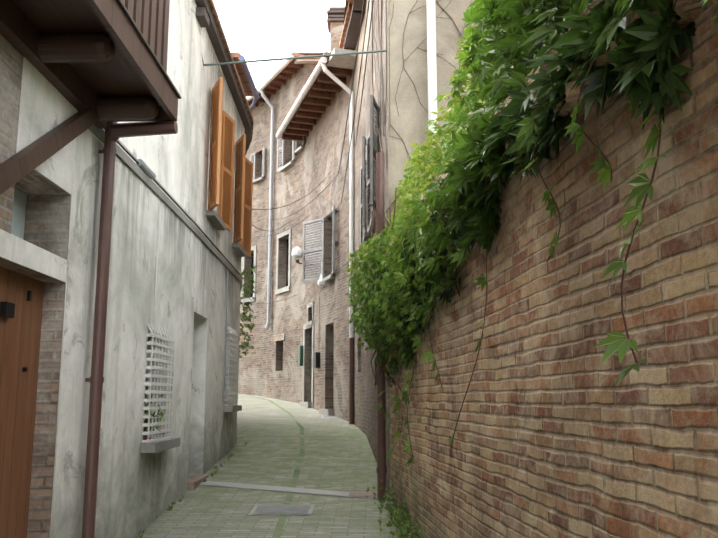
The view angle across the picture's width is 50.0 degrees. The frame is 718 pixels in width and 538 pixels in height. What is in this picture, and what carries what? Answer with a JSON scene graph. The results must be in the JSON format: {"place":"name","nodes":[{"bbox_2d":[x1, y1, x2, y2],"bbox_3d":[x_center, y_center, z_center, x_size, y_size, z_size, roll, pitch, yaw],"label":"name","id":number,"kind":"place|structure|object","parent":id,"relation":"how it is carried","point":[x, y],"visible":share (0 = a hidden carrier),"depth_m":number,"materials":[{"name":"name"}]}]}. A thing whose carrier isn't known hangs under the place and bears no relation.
{"place":"outdoors","nodes":[
{"label":"outdoors","id":0,"kind":"place"},
{"bbox_2d":[79,54,243,515],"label":"wall stains","id":1,"kind":"object","parent":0,"point":[170,252],"depth_m":7.54,"materials":[{"name":"grey paint"}]},
{"bbox_2d":[135,394,411,537],"bbox_3d":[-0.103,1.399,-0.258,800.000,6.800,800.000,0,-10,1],"label":"ground","id":2,"kind":"structure","parent":0,"point":[338,455],"depth_m":8.51,"materials":[{"name":"grey stone"}]},
{"bbox_2d":[0,0,253,537],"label":"houses","id":3,"kind":"structure","parent":2,"relation":"on","point":[197,167],"depth_m":5.95,"materials":[{"name":"paint"}]},
{"bbox_2d":[0,290,31,371],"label":"door hardware","id":4,"kind":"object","parent":3,"relation":"attached to","point":[7,309],"depth_m":4.23,"materials":[{"name":"black metal"}]},
{"bbox_2d":[0,0,180,194],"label":"balcony","id":5,"kind":"structure","parent":3,"relation":"attached to","point":[99,64],"depth_m":4.43,"materials":[{"name":"brown wood"}]},
{"bbox_2d":[105,121,177,141],"bbox_3d":[-1.526,-0.962,5.381,0.504,0.159,0.120,0,-10,1],"label":"gutter","id":6,"kind":"object","parent":5,"relation":"attached to","point":[116,132],"visible":0.92,"depth_m":5.34,"materials":[{"name":"brown metal"}]},
{"bbox_2d":[81,122,116,537],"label":"pipe","id":7,"kind":"object","parent":3,"relation":"attached to","point":[96,378],"visible":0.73,"depth_m":5.13,"materials":[{"name":"brown metal"}]},
{"bbox_2d":[143,421,147,439],"bbox_3d":[-1.890,1.397,6.641,0.170,0.160,0.170,0,-10,1],"label":"flower pot","id":8,"kind":"object","parent":3,"relation":"on","point":[145,436],"visible":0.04,"depth_m":6.61,"materials":[{"name":"ceramic"}]},
{"bbox_2d":[104,129,242,389],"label":"cables","id":9,"kind":"object","parent":3,"relation":"attached to","point":[145,168],"visible":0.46,"depth_m":7.32,"materials":[{"name":"black plastic"}]},
{"bbox_2d":[142,323,237,441],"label":"window grilles","id":10,"kind":"object","parent":3,"relation":"on","point":[233,371],"depth_m":6.93,"materials":[{"name":"white metal"}]},
{"bbox_2d":[238,55,259,109],"bbox_3d":[-1.937,-3.041,12.954,0.304,0.398,1.680,0,-10,1],"label":"gutter","id":11,"kind":"object","parent":3,"relation":"on","point":[249,79],"visible":0.77,"depth_m":12.93,"materials":[{"name":"grey metal"}]},
{"bbox_2d":[201,50,385,65],"bbox_3d":[-0.643,-2.517,8.795,2.384,0.267,0.316,0,-10,1],"label":"span wire","id":12,"kind":"object","parent":3,"relation":"on","point":[300,57],"visible":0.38,"depth_m":8.78,"materials":[{"name":"grey metal"}]},
{"bbox_2d":[138,265,422,537],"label":"plants","id":13,"kind":"object","parent":2,"relation":"on","point":[403,517],"visible":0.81,"depth_m":7.11,"materials":[{"name":"green plant"}]},
{"bbox_2d":[188,394,390,537],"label":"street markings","id":14,"kind":"object","parent":2,"relation":"on","point":[285,509],"visible":0.75,"depth_m":7.93,"materials":[{"name":"stone"}]},
{"bbox_2d":[246,0,437,423],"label":"pipes","id":15,"kind":"object","parent":2,"relation":"on","point":[431,56],"visible":0.73,"depth_m":15.05,"materials":[{"name":"white metal"}]},
{"bbox_2d":[376,152,386,497],"bbox_3d":[0.228,0.550,8.015,0.108,3.650,0.108,0,-10,1],"label":"drainpipe","id":16,"kind":"object","parent":2,"relation":"on","point":[381,469],"visible":0.46,"depth_m":7.85,"materials":[{"name":"metal"}]},
{"bbox_2d":[238,0,564,494],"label":"buildings","id":17,"kind":"structure","parent":2,"relation":"on","point":[299,354],"depth_m":16.73,"materials":[{"name":"brick"}]},
{"bbox_2d":[292,247,316,273],"bbox_3d":[-1.279,-0.166,17.723,0.585,0.675,0.268,6,-11,-31],"label":"street lamp","id":18,"kind":"object","parent":17,"relation":"on","point":[297,253],"visible":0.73,"depth_m":17.59,"materials":[{"name":"white glass"}]},
{"bbox_2d":[246,0,373,320],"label":"facade cables","id":19,"kind":"object","parent":17,"relation":"on","point":[344,135],"visible":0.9,"depth_m":13.76,"materials":[{"name":"black plastic"}]},
{"bbox_2d":[318,262,324,286],"bbox_3d":[-0.809,0.116,16.565,0.162,0.560,0.170,0,-10,1],"label":"wall lamp","id":20,"kind":"object","parent":17,"relation":"hanging from","point":[321,282],"visible":1,"depth_m":16.49,"materials":[{"name":"white glass"}]},
{"bbox_2d":[371,0,547,169],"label":"bare vines","id":21,"kind":"object","parent":17,"relation":"on","point":[383,105],"visible":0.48,"depth_m":8.69,"materials":[{"name":"brown plant"}]},
{"bbox_2d":[384,0,717,537],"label":"garden wall","id":22,"kind":"structure","parent":2,"relation":"on","point":[558,433],"depth_m":2.63,"materials":[{"name":"brick"}]},
{"bbox_2d":[346,0,717,465],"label":"ivy","id":23,"kind":"object","parent":22,"relation":"attached to","point":[643,61],"depth_m":3.71,"materials":[{"name":"green plant"}]},
{"bbox_2d":[213,0,344,88],"label":"sky","id":24,"kind":"structure","parent":0,"point":[256,29],"materials":[{"name":"white"}]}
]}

